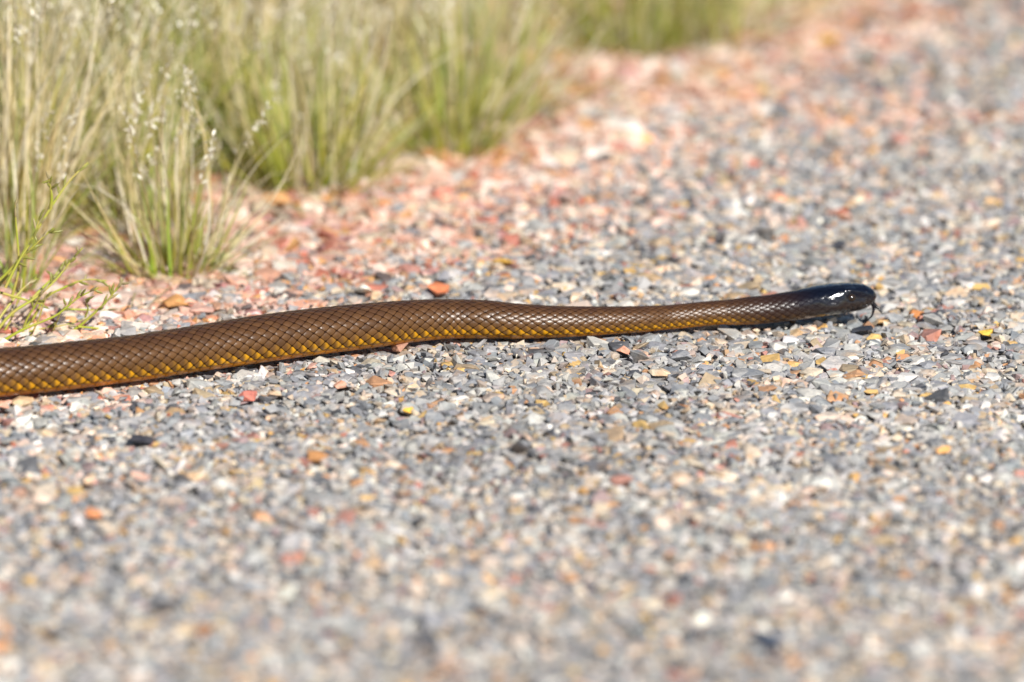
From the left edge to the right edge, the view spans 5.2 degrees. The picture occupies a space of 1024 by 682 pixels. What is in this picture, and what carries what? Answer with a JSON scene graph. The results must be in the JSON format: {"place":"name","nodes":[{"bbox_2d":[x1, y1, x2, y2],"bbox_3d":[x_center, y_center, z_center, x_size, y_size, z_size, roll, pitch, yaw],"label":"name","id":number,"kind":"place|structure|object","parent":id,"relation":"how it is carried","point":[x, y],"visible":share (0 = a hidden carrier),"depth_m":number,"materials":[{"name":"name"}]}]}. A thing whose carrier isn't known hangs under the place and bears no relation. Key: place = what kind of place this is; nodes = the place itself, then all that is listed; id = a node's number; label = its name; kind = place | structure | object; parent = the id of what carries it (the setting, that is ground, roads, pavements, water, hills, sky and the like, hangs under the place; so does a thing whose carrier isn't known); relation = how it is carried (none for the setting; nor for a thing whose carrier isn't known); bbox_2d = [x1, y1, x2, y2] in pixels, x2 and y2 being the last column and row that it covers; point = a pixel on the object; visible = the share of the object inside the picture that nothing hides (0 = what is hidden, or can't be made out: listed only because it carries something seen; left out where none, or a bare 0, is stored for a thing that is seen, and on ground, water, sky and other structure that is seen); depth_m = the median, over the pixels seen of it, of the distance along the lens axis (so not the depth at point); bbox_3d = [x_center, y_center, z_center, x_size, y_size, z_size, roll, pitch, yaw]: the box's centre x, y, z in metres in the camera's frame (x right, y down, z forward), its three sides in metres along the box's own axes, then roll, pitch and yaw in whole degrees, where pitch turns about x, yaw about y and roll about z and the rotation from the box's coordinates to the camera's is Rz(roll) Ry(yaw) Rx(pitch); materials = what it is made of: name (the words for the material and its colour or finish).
{"place":"outdoors","nodes":[
{"label":"outdoors","id":0,"kind":"place"},
{"bbox_2d":[0,162,129,339],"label":"seeding grass","id":1,"kind":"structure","parent":0,"point":[64,265],"depth_m":6.45,"materials":[{"name":"green plant"}]},
{"bbox_2d":[0,0,757,219],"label":"grass","id":2,"kind":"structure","parent":0,"point":[106,17],"depth_m":6.88,"materials":[{"name":"green"}]},
{"bbox_2d":[0,0,947,347],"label":"verge","id":3,"kind":"structure","parent":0,"point":[648,90],"depth_m":6.84,"materials":[{"name":"pink soil"}]},
{"bbox_2d":[0,102,100,292],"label":"grass tuft","id":4,"kind":"object","parent":3,"relation":"on","point":[12,259],"visible":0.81,"depth_m":6.57,"materials":[{"name":"green"}]},
{"bbox_2d":[0,0,245,257],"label":"grass tuft","id":5,"kind":"object","parent":3,"relation":"on","point":[42,191],"visible":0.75,"depth_m":6.64,"materials":[{"name":"green"}]},
{"bbox_2d":[0,0,307,253],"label":"grass tuft","id":6,"kind":"object","parent":3,"relation":"on","point":[149,148],"visible":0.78,"depth_m":6.71,"materials":[{"name":"green"}]},
{"bbox_2d":[2,63,311,281],"bbox_3d":[-0.209,-0.093,6.590,0.205,0.138,0.193,0,14,0],"label":"grass tuft","id":7,"kind":"object","parent":3,"relation":"on","point":[191,251],"visible":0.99,"depth_m":6.60,"materials":[{"name":"green"}]},
{"bbox_2d":[161,294,188,306],"bbox_3d":[-0.192,-0.023,6.513,0.016,0.008,0.013,0,7,-20],"label":"pebble","id":8,"kind":"object","parent":3,"relation":"on","point":[174,300],"visible":1,"depth_m":6.51,"materials":[{"name":"stone"}]},
{"bbox_2d":[59,0,384,176],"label":"grass tuft","id":9,"kind":"object","parent":3,"relation":"on","point":[201,52],"visible":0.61,"depth_m":6.84,"materials":[{"name":"green"}]},
{"bbox_2d":[262,191,290,204],"bbox_3d":[-0.139,-0.085,6.760,0.017,0.009,0.014,7,14,16],"label":"pebble","id":10,"kind":"object","parent":3,"relation":"on","point":[285,198],"visible":0.82,"depth_m":6.75,"materials":[{"name":"stone"}]},
{"bbox_2d":[126,0,496,217],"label":"grass tuft","id":11,"kind":"object","parent":3,"relation":"on","point":[279,160],"visible":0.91,"depth_m":6.79,"materials":[{"name":"green"}]},
{"bbox_2d":[182,0,469,188],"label":"grass tuft","id":12,"kind":"object","parent":3,"relation":"on","point":[373,147],"visible":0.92,"depth_m":6.82,"materials":[{"name":"green"}]},
{"bbox_2d":[300,0,612,167],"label":"grass tuft","id":13,"kind":"object","parent":3,"relation":"on","point":[446,113],"visible":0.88,"depth_m":6.89,"materials":[{"name":"green"}]},
{"bbox_2d":[312,0,696,137],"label":"grass tuft","id":14,"kind":"object","parent":3,"relation":"on","point":[516,68],"visible":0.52,"depth_m":6.97,"materials":[{"name":"green"}]},
{"bbox_2d":[488,0,821,75],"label":"grass tuft","id":15,"kind":"object","parent":3,"relation":"on","point":[640,17],"visible":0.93,"depth_m":7.16,"materials":[{"name":"green"}]},
{"bbox_2d":[535,0,874,62],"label":"grass tuft","id":16,"kind":"object","parent":3,"relation":"on","point":[718,10],"visible":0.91,"depth_m":7.18,"materials":[{"name":"green"}]},
{"bbox_2d":[727,0,875,24],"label":"grass tuft","id":17,"kind":"object","parent":3,"relation":"on","point":[778,4],"visible":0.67,"depth_m":7.26,"materials":[{"name":"green"}]},
{"bbox_2d":[816,34,840,44],"bbox_3d":[0.199,-0.191,7.187,0.017,0.008,0.010,-1,16,-24],"label":"pebble","id":18,"kind":"object","parent":3,"relation":"on","point":[826,39],"visible":1,"depth_m":7.18,"materials":[{"name":"stone"}]},
{"bbox_2d":[0,0,1023,681],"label":"road","id":19,"kind":"structure","parent":0,"point":[600,508],"depth_m":6.20,"materials":[{"name":"grey gravel"}]},
{"bbox_2d":[12,396,33,406],"bbox_3d":[-0.271,0.034,6.288,0.013,0.006,0.011,-1,19,-16],"label":"pebble","id":20,"kind":"object","parent":19,"relation":"on","point":[23,401],"visible":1,"depth_m":6.28,"materials":[{"name":"stone"}]},
{"bbox_2d":[85,477,95,484],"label":"pebble","id":21,"kind":"object","parent":19,"relation":"on","point":[89,480],"visible":1,"depth_m":6.12,"materials":[{"name":"stone"}]},
{"bbox_2d":[84,508,103,517],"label":"pebble","id":22,"kind":"object","parent":19,"relation":"on","point":[92,512],"visible":1,"depth_m":6.06,"materials":[{"name":"stone"}]},
{"bbox_2d":[130,434,152,443],"bbox_3d":[-0.202,0.053,6.212,0.013,0.005,0.013,-1,14,-3],"label":"pebble","id":23,"kind":"object","parent":19,"relation":"on","point":[142,438],"visible":1,"depth_m":6.21,"materials":[{"name":"stone"}]},
{"bbox_2d":[187,483,197,488],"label":"pebble","id":24,"kind":"object","parent":19,"relation":"on","point":[191,485],"visible":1,"depth_m":6.11,"materials":[{"name":"stone"}]},
{"bbox_2d":[235,367,247,372],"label":"pebble","id":25,"kind":"object","parent":19,"relation":"on","point":[238,369],"visible":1,"depth_m":6.36,"materials":[{"name":"stone"}]},
{"bbox_2d":[238,390,256,400],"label":"pebble","id":26,"kind":"object","parent":19,"relation":"on","point":[249,395],"visible":1,"depth_m":6.30,"materials":[{"name":"stone"}]},
{"bbox_2d":[307,450,328,462],"bbox_3d":[-0.106,0.062,6.174,0.012,0.005,0.010,10,23,4],"label":"pebble","id":27,"kind":"object","parent":19,"relation":"on","point":[318,456],"visible":1,"depth_m":6.17,"materials":[{"name":"stone"}]},
{"bbox_2d":[333,380,346,388],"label":"pebble","id":28,"kind":"object","parent":19,"relation":"on","point":[340,384],"visible":1,"depth_m":6.33,"materials":[{"name":"stone"}]},
{"bbox_2d":[354,283,371,292],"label":"pebble","id":29,"kind":"object","parent":19,"relation":"on","point":[363,287],"visible":1,"depth_m":6.54,"materials":[{"name":"stone"}]},
{"bbox_2d":[391,343,407,351],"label":"pebble","id":30,"kind":"object","parent":19,"relation":"on","point":[398,347],"visible":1,"depth_m":6.41,"materials":[{"name":"stone"}]},
{"bbox_2d":[402,407,412,412],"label":"pebble","id":31,"kind":"object","parent":19,"relation":"on","point":[408,410],"visible":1,"depth_m":6.28,"materials":[{"name":"stone"}]},
{"bbox_2d":[427,281,448,295],"bbox_3d":[-0.042,-0.029,6.539,0.010,0.008,0.011,8,16,28],"label":"pebble","id":32,"kind":"object","parent":19,"relation":"on","point":[436,288],"visible":1,"depth_m":6.54,"materials":[{"name":"stone"}]},
{"bbox_2d":[0,282,882,396],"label":"snake","id":33,"kind":"object","parent":19,"relation":"on","point":[79,364],"visible":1,"depth_m":6.39,"materials":[{"name":"brown"}]},
{"bbox_2d":[493,258,516,264],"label":"pebble","id":34,"kind":"object","parent":19,"relation":"on","point":[503,261],"visible":1,"depth_m":6.61,"materials":[{"name":"stone"}]},
{"bbox_2d":[616,346,629,354],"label":"pebble","id":35,"kind":"object","parent":19,"relation":"on","point":[624,349],"visible":1,"depth_m":6.40,"materials":[{"name":"stone"}]},
{"bbox_2d":[648,368,670,375],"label":"pebble","id":36,"kind":"object","parent":19,"relation":"on","point":[659,372],"visible":1,"depth_m":6.36,"materials":[{"name":"stone"}]},
{"bbox_2d":[666,112,680,115],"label":"pebble","id":37,"kind":"object","parent":19,"relation":"on","point":[673,113],"visible":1,"depth_m":6.98,"materials":[{"name":"stone"}]},
{"bbox_2d":[754,629,782,648],"bbox_3d":[0.130,0.151,5.810,0.014,0.008,0.013,9,17,33],"label":"pebble","id":38,"kind":"object","parent":19,"relation":"on","point":[765,639],"visible":1,"depth_m":5.81,"materials":[{"name":"stone"}]},
{"bbox_2d":[830,239,845,249],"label":"pebble","id":39,"kind":"object","parent":19,"relation":"on","point":[839,244],"visible":1,"depth_m":6.65,"materials":[{"name":"stone"}]},
{"bbox_2d":[836,207,848,212],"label":"pebble","id":40,"kind":"object","parent":19,"relation":"on","point":[842,209],"visible":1,"depth_m":6.73,"materials":[{"name":"stone"}]},
{"bbox_2d":[852,325,872,332],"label":"pebble","id":41,"kind":"object","parent":19,"relation":"on","point":[862,328],"visible":1,"depth_m":6.45,"materials":[{"name":"stone"}]},
{"bbox_2d":[875,319,887,323],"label":"pebble","id":42,"kind":"object","parent":19,"relation":"on","point":[880,321],"visible":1,"depth_m":6.47,"materials":[{"name":"stone"}]},
{"bbox_2d":[908,310,923,318],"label":"pebble","id":43,"kind":"object","parent":19,"relation":"on","point":[917,313],"visible":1,"depth_m":6.48,"materials":[{"name":"stone"}]},
{"bbox_2d":[936,445,950,453],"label":"pebble","id":44,"kind":"object","parent":19,"relation":"on","point":[944,449],"visible":1,"depth_m":6.19,"materials":[{"name":"stone"}]},
{"bbox_2d":[978,328,992,336],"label":"pebble","id":45,"kind":"object","parent":19,"relation":"on","point":[987,332],"visible":1,"depth_m":6.44,"materials":[{"name":"stone"}]}
]}

